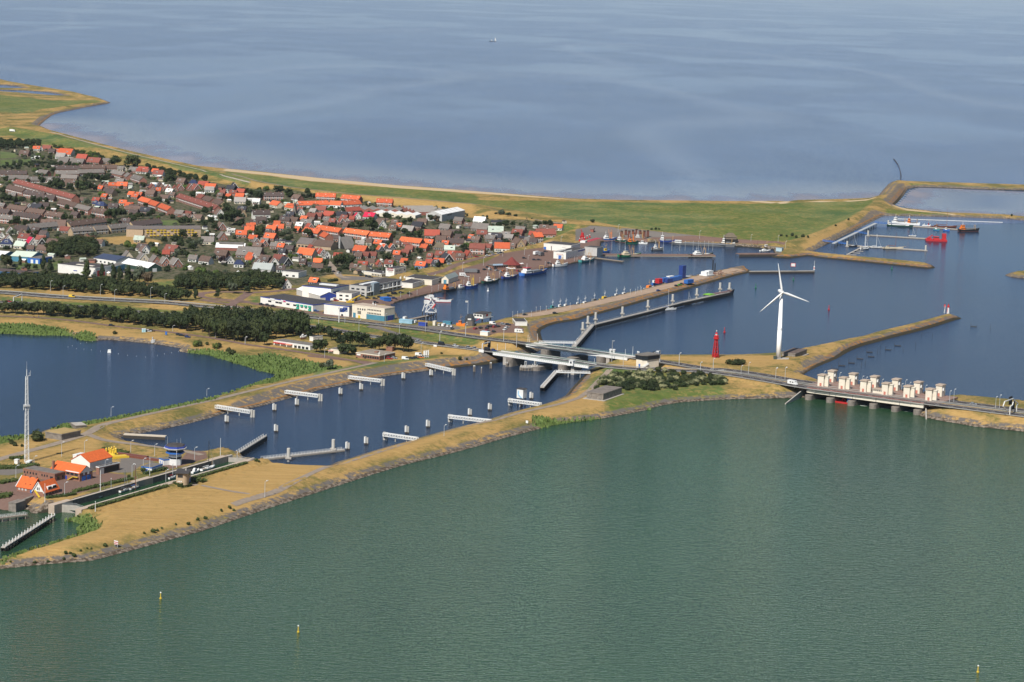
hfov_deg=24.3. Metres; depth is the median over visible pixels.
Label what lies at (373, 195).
dike path
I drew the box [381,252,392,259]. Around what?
broadleaf tree
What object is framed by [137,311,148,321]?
broadleaf tree
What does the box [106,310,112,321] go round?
broadleaf tree
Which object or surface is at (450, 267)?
dike ramp
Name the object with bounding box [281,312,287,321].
broadleaf tree
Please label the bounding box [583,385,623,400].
bunker
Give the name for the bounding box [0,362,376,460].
dike road
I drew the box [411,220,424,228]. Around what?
house
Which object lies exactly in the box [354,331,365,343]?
broadleaf tree
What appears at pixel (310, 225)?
house
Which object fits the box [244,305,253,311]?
broadleaf tree
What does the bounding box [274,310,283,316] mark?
broadleaf tree
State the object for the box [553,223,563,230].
house
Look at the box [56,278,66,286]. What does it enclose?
broadleaf tree
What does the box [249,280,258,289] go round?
broadleaf tree
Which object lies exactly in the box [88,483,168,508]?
hedge
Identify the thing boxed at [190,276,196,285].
broadleaf tree
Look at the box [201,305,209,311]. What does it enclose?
broadleaf tree
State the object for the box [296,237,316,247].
hall
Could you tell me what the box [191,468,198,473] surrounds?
motor boat
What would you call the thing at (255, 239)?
house
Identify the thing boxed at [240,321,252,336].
broadleaf tree
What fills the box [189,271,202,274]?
broadleaf tree
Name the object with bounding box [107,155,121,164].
broadleaf tree
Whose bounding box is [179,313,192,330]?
broadleaf tree
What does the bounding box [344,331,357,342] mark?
broadleaf tree
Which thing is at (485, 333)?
cabin
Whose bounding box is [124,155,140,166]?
broadleaf tree
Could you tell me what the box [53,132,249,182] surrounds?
sea wall path
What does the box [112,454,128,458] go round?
pontoon
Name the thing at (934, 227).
jetty
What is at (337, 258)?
broadleaf tree
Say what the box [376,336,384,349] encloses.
broadleaf tree
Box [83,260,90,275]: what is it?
poplar tree
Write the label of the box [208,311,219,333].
broadleaf tree
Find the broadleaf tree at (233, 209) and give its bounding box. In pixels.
[229,207,238,219]
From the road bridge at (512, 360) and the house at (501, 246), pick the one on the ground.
the house at (501, 246)
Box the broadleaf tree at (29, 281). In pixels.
[24,278,33,289]
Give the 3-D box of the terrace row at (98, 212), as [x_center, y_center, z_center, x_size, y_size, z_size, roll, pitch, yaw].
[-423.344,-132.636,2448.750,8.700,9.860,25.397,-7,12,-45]
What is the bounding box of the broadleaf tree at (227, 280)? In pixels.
[224,278,234,287]
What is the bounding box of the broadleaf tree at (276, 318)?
[271,314,282,334]
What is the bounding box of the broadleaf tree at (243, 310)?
[237,307,246,313]
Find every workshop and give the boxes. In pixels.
[23,466,65,480]
[28,255,51,263]
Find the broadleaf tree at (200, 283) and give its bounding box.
[196,277,205,287]
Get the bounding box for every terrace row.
[0,169,27,175]
[0,208,12,214]
[0,213,17,223]
[5,184,25,195]
[6,204,27,212]
[7,174,28,181]
[13,179,79,202]
[13,211,42,222]
[23,189,46,197]
[25,207,45,216]
[26,221,57,230]
[28,176,59,182]
[30,193,56,201]
[37,169,51,175]
[44,210,66,219]
[53,169,78,176]
[54,165,79,169]
[57,199,77,210]
[60,174,78,179]
[66,216,107,226]
[68,225,94,235]
[74,204,92,214]
[78,168,104,175]
[79,164,105,168]
[91,207,111,217]
[92,224,108,234]
[105,164,117,170]
[107,222,129,233]
[110,169,125,177]
[123,172,131,179]
[129,218,162,225]
[130,174,146,183]
[138,196,151,206]
[148,200,160,210]
[158,203,174,214]
[176,193,221,212]
[196,193,204,199]
[202,195,213,202]
[212,198,223,206]
[251,209,270,218]
[262,191,283,199]
[269,200,284,207]
[284,203,299,210]
[291,194,303,200]
[296,200,329,207]
[302,227,322,237]
[315,192,336,200]
[316,224,343,234]
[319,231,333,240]
[329,200,342,207]
[341,194,362,202]
[342,199,361,207]
[343,227,369,239]
[345,206,361,212]
[368,231,393,240]
[376,198,393,206]
[399,236,425,247]
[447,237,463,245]
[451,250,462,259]
[469,242,486,254]
[530,231,543,242]
[535,228,556,236]
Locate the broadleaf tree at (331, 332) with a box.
[326,329,335,340]
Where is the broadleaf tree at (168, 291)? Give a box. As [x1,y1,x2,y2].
[163,287,174,297]
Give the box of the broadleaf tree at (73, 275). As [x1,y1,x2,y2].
[68,273,77,278]
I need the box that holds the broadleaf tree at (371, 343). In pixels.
[366,338,376,348]
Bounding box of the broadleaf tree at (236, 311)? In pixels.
[230,307,242,316]
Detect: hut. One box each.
[141,463,162,471]
[159,457,169,464]
[724,233,737,242]
[776,247,783,251]
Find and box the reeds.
[0,322,650,564]
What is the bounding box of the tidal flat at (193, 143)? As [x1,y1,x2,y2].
[40,114,1023,227]
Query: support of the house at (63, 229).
on the ground
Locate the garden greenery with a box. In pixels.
[0,146,550,276]
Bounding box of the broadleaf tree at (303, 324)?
[294,315,310,333]
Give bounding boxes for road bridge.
[493,349,596,374]
[526,341,635,363]
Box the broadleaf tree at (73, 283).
[70,279,78,291]
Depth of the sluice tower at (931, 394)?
1499.24 m
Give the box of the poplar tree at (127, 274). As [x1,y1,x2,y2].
[124,265,131,279]
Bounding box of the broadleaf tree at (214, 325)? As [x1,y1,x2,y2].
[209,318,220,338]
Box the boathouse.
[465,314,474,325]
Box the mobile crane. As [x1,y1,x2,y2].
[346,295,360,302]
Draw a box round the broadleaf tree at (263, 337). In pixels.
[259,331,269,344]
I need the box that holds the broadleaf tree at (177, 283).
[174,278,182,287]
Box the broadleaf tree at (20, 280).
[16,276,23,285]
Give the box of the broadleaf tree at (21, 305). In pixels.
[18,301,27,313]
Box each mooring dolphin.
[225,415,228,422]
[272,403,276,410]
[345,442,349,449]
[364,436,367,444]
[405,425,408,433]
[426,420,429,427]
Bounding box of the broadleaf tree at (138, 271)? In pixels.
[133,265,145,281]
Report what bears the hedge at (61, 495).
on the ground
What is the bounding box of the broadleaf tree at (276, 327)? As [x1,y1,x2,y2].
[271,322,282,334]
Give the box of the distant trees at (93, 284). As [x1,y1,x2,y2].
[0,137,594,366]
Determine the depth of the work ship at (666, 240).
2397.26 m
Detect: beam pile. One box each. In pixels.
[117,452,148,456]
[127,454,158,460]
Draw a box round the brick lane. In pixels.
[0,315,368,363]
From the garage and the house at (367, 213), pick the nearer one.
the garage
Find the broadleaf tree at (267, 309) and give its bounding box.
[264,306,274,315]
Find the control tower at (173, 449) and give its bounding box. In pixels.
[164,436,186,465]
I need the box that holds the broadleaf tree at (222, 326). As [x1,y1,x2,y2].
[218,320,231,339]
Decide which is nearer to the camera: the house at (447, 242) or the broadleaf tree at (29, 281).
the broadleaf tree at (29, 281)
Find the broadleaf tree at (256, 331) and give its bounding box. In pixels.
[250,325,260,342]
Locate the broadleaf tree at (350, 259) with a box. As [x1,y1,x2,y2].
[346,255,355,263]
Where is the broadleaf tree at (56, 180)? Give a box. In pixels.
[51,177,60,185]
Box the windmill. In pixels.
[287,197,299,213]
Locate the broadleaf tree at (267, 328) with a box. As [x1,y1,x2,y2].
[263,323,272,339]
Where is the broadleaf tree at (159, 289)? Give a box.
[157,287,165,297]
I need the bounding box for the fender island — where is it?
[520,361,537,370]
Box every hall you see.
[0,251,13,255]
[10,251,43,261]
[50,460,92,481]
[70,448,112,470]
[93,253,136,263]
[122,258,161,271]
[126,225,143,236]
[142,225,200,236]
[215,242,245,250]
[252,262,275,271]
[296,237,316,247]
[297,287,335,300]
[311,239,337,249]
[441,272,457,283]
[544,241,579,250]
[553,247,584,258]
[585,245,602,255]
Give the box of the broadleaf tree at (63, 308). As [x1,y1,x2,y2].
[58,304,68,314]
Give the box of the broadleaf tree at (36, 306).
[29,301,41,314]
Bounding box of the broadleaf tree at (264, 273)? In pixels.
[261,270,270,276]
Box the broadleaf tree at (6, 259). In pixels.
[0,254,13,268]
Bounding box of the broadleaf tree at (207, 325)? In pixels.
[203,316,215,336]
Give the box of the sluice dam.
[785,380,957,418]
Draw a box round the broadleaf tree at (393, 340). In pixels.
[390,333,398,349]
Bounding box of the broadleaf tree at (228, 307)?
[220,305,231,311]
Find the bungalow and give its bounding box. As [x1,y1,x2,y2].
[309,335,322,340]
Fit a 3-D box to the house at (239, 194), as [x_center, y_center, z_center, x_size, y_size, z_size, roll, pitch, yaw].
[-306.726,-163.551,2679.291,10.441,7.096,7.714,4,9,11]
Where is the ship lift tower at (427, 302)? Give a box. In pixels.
[422,295,436,318]
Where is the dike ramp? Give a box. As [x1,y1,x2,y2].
[427,254,497,274]
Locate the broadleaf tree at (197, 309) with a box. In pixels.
[192,307,201,312]
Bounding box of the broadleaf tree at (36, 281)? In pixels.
[33,277,40,286]
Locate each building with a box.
[0,268,37,273]
[58,262,111,275]
[174,468,192,484]
[260,294,333,311]
[273,339,318,349]
[282,269,306,277]
[302,282,348,296]
[324,301,353,316]
[328,347,346,353]
[336,290,359,301]
[349,278,401,295]
[352,302,394,320]
[356,349,394,360]
[364,269,385,276]
[386,266,405,275]
[402,278,423,287]
[405,274,426,279]
[412,275,442,284]
[512,318,526,325]
[635,351,660,367]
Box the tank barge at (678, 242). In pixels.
[672,240,735,246]
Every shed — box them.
[88,258,95,262]
[111,263,124,270]
[292,257,300,261]
[351,205,402,211]
[353,269,361,273]
[374,210,420,217]
[386,346,394,350]
[402,205,442,214]
[464,269,479,272]
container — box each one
[380,296,391,300]
[399,319,413,323]
[418,322,427,326]
[443,320,451,324]
[655,278,662,283]
[664,278,672,282]
[670,276,678,280]
[679,265,685,277]
[684,279,693,283]
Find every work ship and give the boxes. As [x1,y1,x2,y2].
[519,265,546,275]
[659,233,676,242]
[892,217,905,224]
[906,216,919,225]
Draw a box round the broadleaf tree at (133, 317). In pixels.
[129,313,137,324]
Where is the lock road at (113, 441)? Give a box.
[87,434,203,454]
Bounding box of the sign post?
[338,306,347,321]
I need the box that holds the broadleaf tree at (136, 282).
[126,280,139,291]
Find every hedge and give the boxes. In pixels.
[0,462,39,468]
[0,477,18,483]
[0,491,13,498]
[9,455,23,459]
[44,491,76,498]
[73,476,134,491]
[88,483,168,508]
[101,446,129,452]
[142,466,167,474]
[172,481,191,486]
[191,461,247,478]
[192,477,208,482]
[327,278,337,281]
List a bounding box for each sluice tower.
[817,373,829,386]
[828,369,837,381]
[838,376,850,388]
[848,372,858,384]
[860,379,872,391]
[870,375,880,387]
[881,382,894,394]
[891,378,901,390]
[903,384,915,397]
[913,380,923,393]
[925,387,937,400]
[936,383,945,396]
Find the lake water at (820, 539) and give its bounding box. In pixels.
[0,395,1023,681]
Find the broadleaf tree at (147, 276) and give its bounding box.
[141,271,153,285]
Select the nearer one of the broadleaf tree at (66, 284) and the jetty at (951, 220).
the broadleaf tree at (66, 284)
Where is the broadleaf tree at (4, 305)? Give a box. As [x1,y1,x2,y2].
[0,300,10,312]
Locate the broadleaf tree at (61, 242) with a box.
[55,239,64,245]
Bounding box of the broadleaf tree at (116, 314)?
[111,309,124,322]
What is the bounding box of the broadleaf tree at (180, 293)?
[176,287,185,300]
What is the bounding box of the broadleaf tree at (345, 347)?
[339,342,352,354]
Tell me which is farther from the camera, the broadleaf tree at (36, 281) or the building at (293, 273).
the building at (293, 273)
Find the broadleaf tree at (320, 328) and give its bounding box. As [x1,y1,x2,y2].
[316,323,325,334]
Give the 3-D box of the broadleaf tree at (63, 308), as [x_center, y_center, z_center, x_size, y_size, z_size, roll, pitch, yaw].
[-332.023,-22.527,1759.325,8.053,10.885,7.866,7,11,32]
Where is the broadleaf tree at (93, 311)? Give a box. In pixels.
[87,306,99,318]
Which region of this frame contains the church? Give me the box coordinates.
[337,236,353,248]
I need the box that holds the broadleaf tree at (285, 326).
[280,319,290,336]
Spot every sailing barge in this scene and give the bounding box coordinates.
[425,288,436,299]
[435,293,450,301]
[930,211,958,227]
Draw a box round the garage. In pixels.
[96,462,119,474]
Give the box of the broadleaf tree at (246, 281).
[242,278,250,285]
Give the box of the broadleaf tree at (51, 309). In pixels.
[46,304,56,315]
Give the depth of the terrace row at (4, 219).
2360.26 m
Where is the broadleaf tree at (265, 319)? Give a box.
[261,316,271,324]
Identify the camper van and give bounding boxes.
[787,379,797,384]
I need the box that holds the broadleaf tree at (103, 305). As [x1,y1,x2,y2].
[97,304,107,317]
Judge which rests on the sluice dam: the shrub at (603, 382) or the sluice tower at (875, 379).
the sluice tower at (875, 379)
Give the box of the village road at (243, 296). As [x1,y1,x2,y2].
[192,288,296,307]
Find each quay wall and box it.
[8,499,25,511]
[22,495,33,503]
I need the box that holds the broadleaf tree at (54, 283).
[44,278,57,290]
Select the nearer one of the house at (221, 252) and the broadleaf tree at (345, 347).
the broadleaf tree at (345, 347)
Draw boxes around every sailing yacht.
[119,473,127,492]
[128,475,138,490]
[168,473,175,479]
[199,445,214,471]
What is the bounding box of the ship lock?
[48,454,254,516]
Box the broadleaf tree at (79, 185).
[74,179,88,194]
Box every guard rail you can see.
[0,290,273,311]
[1,302,1023,416]
[5,293,1023,411]
[531,353,1022,412]
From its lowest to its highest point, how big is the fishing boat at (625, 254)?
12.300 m
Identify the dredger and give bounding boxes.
[925,233,946,241]
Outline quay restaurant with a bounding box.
[487,257,520,268]
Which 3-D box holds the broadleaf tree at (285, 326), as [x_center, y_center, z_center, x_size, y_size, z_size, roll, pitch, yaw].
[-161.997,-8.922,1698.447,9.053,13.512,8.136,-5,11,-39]
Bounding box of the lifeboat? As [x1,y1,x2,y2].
[456,317,464,325]
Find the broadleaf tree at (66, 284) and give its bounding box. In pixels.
[62,280,70,290]
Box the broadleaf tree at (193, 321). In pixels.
[191,313,196,329]
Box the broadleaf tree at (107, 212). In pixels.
[104,208,111,217]
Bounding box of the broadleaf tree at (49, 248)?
[46,244,54,252]
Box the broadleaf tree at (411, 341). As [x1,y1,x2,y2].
[408,339,414,350]
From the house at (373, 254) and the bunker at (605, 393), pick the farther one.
the house at (373, 254)
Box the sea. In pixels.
[0,0,1023,184]
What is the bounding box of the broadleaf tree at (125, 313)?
[121,309,133,319]
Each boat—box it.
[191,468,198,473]
[442,282,456,292]
[457,281,464,288]
[463,276,477,288]
[481,270,498,283]
[501,266,516,279]
[552,254,567,266]
[578,249,594,262]
[602,229,616,239]
[615,232,626,242]
[617,246,640,256]
[626,232,637,243]
[651,238,663,250]
[688,245,712,255]
[958,225,978,231]
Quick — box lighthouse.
[712,330,718,357]
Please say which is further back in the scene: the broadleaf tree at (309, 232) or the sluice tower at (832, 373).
the broadleaf tree at (309, 232)
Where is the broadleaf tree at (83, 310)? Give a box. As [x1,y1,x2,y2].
[79,306,87,317]
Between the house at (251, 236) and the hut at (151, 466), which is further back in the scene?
the house at (251, 236)
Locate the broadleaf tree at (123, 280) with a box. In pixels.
[117,278,128,282]
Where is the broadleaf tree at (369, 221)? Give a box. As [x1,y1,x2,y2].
[364,216,374,229]
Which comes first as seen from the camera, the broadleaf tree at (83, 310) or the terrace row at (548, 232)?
the broadleaf tree at (83, 310)
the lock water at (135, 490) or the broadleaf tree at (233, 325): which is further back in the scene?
the broadleaf tree at (233, 325)
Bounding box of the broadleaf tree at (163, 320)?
[156,314,168,327]
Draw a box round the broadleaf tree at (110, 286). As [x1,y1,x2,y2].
[107,282,116,294]
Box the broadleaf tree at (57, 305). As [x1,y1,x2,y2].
[54,302,62,312]
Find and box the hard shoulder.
[0,293,1023,413]
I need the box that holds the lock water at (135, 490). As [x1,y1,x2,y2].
[72,462,234,510]
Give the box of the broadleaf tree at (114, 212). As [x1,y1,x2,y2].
[110,207,117,217]
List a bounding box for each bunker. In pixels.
[45,427,80,439]
[70,422,86,428]
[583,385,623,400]
[781,348,808,356]
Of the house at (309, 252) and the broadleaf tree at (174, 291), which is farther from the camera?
the house at (309, 252)
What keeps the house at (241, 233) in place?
on the ground
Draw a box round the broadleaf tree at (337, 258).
[333,253,343,266]
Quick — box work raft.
[835,398,850,403]
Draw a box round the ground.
[0,79,1023,568]
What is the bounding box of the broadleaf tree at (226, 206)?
[222,202,231,211]
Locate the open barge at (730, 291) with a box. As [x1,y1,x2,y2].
[703,289,734,295]
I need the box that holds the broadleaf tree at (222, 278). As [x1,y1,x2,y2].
[216,275,225,288]
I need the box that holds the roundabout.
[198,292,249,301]
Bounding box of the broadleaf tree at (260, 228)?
[254,225,264,236]
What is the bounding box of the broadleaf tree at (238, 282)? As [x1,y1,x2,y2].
[234,279,242,287]
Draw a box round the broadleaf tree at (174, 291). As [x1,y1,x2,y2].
[172,288,179,299]
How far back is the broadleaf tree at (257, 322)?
1676.90 m
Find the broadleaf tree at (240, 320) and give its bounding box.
[235,317,245,338]
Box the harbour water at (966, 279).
[0,187,1023,465]
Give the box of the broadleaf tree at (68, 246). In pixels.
[62,243,72,249]
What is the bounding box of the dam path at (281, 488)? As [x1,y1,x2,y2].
[231,369,612,505]
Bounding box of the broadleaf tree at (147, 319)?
[143,316,152,324]
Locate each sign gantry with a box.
[482,341,490,349]
[1003,396,1018,411]
[1009,401,1014,413]
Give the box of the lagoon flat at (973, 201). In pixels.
[896,188,1023,215]
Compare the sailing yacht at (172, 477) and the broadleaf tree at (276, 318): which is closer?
the sailing yacht at (172, 477)
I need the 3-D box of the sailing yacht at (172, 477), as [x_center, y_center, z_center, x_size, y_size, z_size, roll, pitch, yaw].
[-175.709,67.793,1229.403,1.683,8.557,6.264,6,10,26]
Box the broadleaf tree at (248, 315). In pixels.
[243,312,251,321]
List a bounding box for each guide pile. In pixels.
[285,448,291,460]
[330,439,335,449]
[593,312,597,322]
[620,307,624,316]
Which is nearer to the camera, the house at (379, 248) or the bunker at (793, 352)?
the bunker at (793, 352)
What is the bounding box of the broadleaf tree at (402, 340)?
[395,334,411,351]
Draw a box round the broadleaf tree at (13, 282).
[9,277,18,286]
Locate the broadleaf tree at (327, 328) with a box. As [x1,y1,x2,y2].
[324,325,333,332]
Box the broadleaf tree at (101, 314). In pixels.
[99,306,105,316]
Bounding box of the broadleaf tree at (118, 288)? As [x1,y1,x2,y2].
[113,285,122,292]
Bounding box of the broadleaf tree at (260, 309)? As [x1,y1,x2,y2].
[253,306,264,314]
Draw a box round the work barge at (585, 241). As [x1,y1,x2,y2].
[580,238,599,242]
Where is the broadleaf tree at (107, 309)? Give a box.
[103,307,112,313]
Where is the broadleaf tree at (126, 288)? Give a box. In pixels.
[121,284,131,295]
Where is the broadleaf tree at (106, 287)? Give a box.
[105,281,112,292]
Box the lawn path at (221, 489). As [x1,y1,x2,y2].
[192,484,249,493]
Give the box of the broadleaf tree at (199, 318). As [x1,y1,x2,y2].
[194,312,205,331]
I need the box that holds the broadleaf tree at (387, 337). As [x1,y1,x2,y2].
[382,332,392,345]
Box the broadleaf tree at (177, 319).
[173,315,182,325]
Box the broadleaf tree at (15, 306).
[11,300,19,313]
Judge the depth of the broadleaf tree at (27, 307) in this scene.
1764.74 m
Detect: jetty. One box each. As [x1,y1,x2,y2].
[0,512,27,521]
[1,513,54,550]
[123,433,166,439]
[236,434,266,455]
[263,447,344,459]
[410,314,432,319]
[539,340,575,345]
[540,369,564,390]
[557,370,590,376]
[572,291,729,347]
[595,257,623,262]
[597,254,715,256]
[736,253,776,256]
[749,270,814,272]
[832,223,877,244]
[857,245,923,250]
[870,235,932,238]
[898,218,1002,222]
[913,226,957,229]
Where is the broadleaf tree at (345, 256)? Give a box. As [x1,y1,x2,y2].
[339,252,348,263]
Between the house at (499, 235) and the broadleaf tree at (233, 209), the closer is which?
the house at (499, 235)
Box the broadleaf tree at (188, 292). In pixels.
[182,288,192,297]
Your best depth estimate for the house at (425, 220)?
2464.10 m
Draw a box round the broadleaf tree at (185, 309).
[182,307,191,313]
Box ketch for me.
[883,238,905,248]
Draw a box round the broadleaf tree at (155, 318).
[152,313,159,322]
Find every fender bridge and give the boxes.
[215,404,254,416]
[285,390,322,400]
[348,375,384,385]
[382,432,418,441]
[425,363,455,374]
[448,414,491,423]
[508,398,541,406]
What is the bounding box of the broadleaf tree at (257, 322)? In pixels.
[249,319,263,330]
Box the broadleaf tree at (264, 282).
[259,279,269,289]
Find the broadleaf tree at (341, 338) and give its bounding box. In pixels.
[335,333,347,343]
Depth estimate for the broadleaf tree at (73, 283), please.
1892.20 m
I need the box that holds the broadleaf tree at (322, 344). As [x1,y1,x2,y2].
[312,339,328,352]
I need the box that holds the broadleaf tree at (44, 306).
[40,302,50,311]
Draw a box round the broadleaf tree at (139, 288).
[136,284,143,293]
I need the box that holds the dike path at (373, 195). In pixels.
[233,174,565,223]
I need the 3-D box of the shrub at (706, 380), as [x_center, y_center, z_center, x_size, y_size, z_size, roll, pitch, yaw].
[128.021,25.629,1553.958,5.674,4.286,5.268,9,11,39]
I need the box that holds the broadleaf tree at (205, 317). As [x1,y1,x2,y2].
[202,315,210,334]
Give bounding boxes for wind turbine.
[760,264,808,358]
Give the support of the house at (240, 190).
on the ground
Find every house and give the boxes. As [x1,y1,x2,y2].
[0,202,6,208]
[0,239,12,246]
[4,234,12,241]
[8,191,16,196]
[13,224,28,233]
[13,240,27,249]
[15,475,40,492]
[17,232,31,240]
[19,150,30,155]
[26,236,36,245]
[26,245,34,250]
[29,203,44,208]
[30,226,41,234]
[31,478,59,497]
[33,146,39,150]
[35,234,46,240]
[36,244,47,252]
[37,237,45,245]
[39,201,49,208]
[39,230,49,236]
[41,218,66,230]
[42,145,52,150]
[48,148,55,153]
[55,152,67,158]
[57,157,69,162]
[58,148,75,156]
[59,226,69,233]
[70,157,86,164]
[70,211,80,217]
[76,153,88,160]
[86,157,102,164]
[91,197,101,202]
[94,200,107,208]
[96,239,104,246]
[97,185,104,190]
[100,193,109,199]
[102,158,112,163]
[103,188,117,196]
[108,182,116,187]
[108,202,118,208]
[114,178,124,181]
[116,181,128,188]
[117,166,123,170]
[119,199,127,205]
[121,217,131,222]
[122,250,133,257]
[128,166,137,172]
[129,209,139,214]
[130,193,140,198]
[133,235,145,242]
[135,243,149,250]
[136,168,141,173]
[136,251,148,261]
[138,245,149,253]
[139,206,151,212]
[142,168,150,173]
[145,190,157,196]
[148,183,155,189]
[148,253,159,264]
[152,169,164,176]
[156,187,161,192]
[159,256,169,265]
[160,194,169,200]
[162,249,170,256]
[163,244,180,253]
[165,188,174,193]
[168,191,176,197]
[169,256,182,267]
[174,209,184,216]
[175,177,187,184]
[176,184,184,190]
[186,183,192,190]
[187,254,198,261]
[191,183,201,190]
[194,214,203,220]
[198,181,209,187]
[198,255,213,264]
[201,235,214,244]
[204,182,217,189]
[204,186,214,192]
[214,208,223,215]
[214,249,230,257]
[215,221,226,230]
[216,192,224,197]
[217,230,227,239]
[225,184,236,190]
[225,255,234,263]
[227,227,235,232]
[229,189,238,195]
[234,197,246,203]
[234,259,244,267]
[235,193,244,196]
[235,229,247,237]
[235,245,264,257]
[237,188,246,192]
[237,206,247,211]
[244,252,257,258]
[245,255,254,262]
[249,218,258,222]
[249,234,255,240]
[251,236,259,242]
[252,197,260,203]
[252,242,263,248]
[256,216,266,223]
[260,237,270,243]
[260,239,268,246]
[261,256,270,262]
[263,227,271,234]
[263,232,278,240]
[266,224,277,232]
[268,257,278,265]
[269,242,277,249]
[273,223,284,230]
[273,254,285,260]
[275,238,285,242]
[276,242,285,249]
[276,264,285,272]
[278,247,287,254]
[278,256,292,266]
[279,216,289,223]
[280,279,291,288]
[285,210,294,216]
[285,244,294,251]
[286,221,292,228]
[290,216,299,223]
[293,225,301,232]
[295,222,304,227]
[297,207,304,214]
[297,247,317,257]
[299,258,307,265]
[300,218,314,225]
[304,223,313,227]
[306,212,317,219]
[308,207,318,212]
[308,276,320,283]
[312,262,323,270]
[313,257,322,262]
[315,205,326,212]
[316,212,323,218]
[317,247,324,255]
[322,216,329,221]
[322,251,330,258]
[323,210,335,217]
[329,217,335,224]
[332,234,340,241]
[336,210,348,217]
[338,218,344,223]
[340,214,348,219]
[342,222,349,228]
[349,215,355,221]
[349,262,358,270]
[352,244,369,252]
[353,211,360,218]
[354,252,362,258]
[355,239,364,244]
[356,264,369,272]
[358,260,368,264]
[362,211,377,219]
[363,250,369,257]
[365,258,374,265]
[366,237,372,245]
[370,251,377,258]
[373,239,383,244]
[375,259,382,266]
[376,218,386,227]
[376,244,384,251]
[384,258,393,266]
[388,223,397,230]
[388,243,395,249]
[391,218,399,224]
[392,239,401,246]
[392,249,401,257]
[395,254,402,262]
[400,258,409,265]
[401,225,415,232]
[401,249,410,256]
[404,244,414,251]
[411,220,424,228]
[414,261,428,268]
[417,218,427,225]
[419,243,429,251]
[424,229,439,237]
[424,238,434,245]
[425,258,432,265]
[426,253,434,258]
[431,259,440,266]
[433,242,444,249]
[434,250,444,257]
[434,258,444,263]
[435,235,446,242]
[438,223,451,229]
[440,230,453,237]
[440,252,453,262]
[442,239,449,244]
[444,244,454,252]
[453,217,464,223]
[454,233,466,238]
[455,252,465,260]
[464,222,471,228]
[464,250,473,258]
[470,235,481,242]
[471,222,489,231]
[473,215,486,222]
[473,311,492,323]
[476,230,487,236]
[484,234,497,241]
[485,242,493,250]
[488,225,503,232]
[491,219,503,224]
[491,232,502,239]
[494,241,509,251]
[501,230,511,236]
[503,234,514,240]
[510,242,516,249]
[511,228,524,236]
[511,237,524,247]
[515,226,526,232]
[516,387,527,404]
[529,237,537,244]
[539,224,548,228]
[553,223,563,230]
[872,387,881,393]
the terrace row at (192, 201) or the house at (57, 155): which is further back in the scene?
the house at (57, 155)
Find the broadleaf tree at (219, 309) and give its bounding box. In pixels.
[214,307,224,314]
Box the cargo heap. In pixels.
[699,270,713,275]
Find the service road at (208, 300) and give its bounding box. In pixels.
[198,299,315,313]
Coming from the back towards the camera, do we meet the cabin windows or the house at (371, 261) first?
the house at (371, 261)
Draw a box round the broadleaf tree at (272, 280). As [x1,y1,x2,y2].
[268,276,277,288]
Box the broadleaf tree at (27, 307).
[23,303,33,314]
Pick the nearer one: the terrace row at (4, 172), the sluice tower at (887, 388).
the sluice tower at (887, 388)
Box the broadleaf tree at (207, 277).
[204,275,213,288]
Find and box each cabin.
[480,331,489,335]
[569,359,574,365]
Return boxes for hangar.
[426,207,464,221]
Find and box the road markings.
[2,291,1021,413]
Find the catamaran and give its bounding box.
[665,296,675,309]
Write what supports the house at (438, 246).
on the ground
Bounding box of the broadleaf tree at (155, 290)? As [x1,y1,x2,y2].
[153,286,160,296]
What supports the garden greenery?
on the ground
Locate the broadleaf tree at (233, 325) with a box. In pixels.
[225,319,240,340]
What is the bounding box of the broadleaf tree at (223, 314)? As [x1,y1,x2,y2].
[219,311,228,318]
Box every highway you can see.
[0,291,1023,410]
[0,301,1023,416]
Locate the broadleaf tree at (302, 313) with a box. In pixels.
[293,311,308,317]
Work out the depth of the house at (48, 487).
1169.69 m
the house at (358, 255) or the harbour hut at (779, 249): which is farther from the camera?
the harbour hut at (779, 249)
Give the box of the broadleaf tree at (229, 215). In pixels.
[223,211,236,225]
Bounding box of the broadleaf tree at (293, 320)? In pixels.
[287,314,298,335]
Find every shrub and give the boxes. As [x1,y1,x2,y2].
[31,429,44,440]
[212,342,218,348]
[228,349,235,354]
[601,379,606,384]
[618,373,627,376]
[640,383,650,389]
[649,385,655,390]
[659,384,667,387]
[667,377,676,382]
[679,381,687,386]
[681,375,688,381]
[703,377,709,382]
[716,379,724,384]
[725,359,732,364]
[732,358,742,364]
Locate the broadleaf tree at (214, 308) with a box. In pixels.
[209,305,221,311]
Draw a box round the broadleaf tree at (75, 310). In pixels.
[69,306,80,317]
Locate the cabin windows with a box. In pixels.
[166,449,183,452]
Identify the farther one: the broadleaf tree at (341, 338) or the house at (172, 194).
the house at (172, 194)
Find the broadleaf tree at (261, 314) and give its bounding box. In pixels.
[256,312,267,329]
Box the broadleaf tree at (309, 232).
[303,228,312,237]
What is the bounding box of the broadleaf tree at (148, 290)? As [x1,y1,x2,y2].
[143,285,152,294]
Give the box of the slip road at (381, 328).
[367,324,423,339]
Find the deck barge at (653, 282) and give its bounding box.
[651,280,663,284]
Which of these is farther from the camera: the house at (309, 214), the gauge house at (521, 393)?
the house at (309, 214)
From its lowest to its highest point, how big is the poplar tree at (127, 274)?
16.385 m
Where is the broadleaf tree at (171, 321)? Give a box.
[166,315,177,327]
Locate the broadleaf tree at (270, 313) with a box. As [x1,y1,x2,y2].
[267,311,275,316]
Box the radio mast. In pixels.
[23,369,29,461]
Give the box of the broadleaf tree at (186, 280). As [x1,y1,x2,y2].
[182,276,190,288]
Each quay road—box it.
[328,261,348,277]
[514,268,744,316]

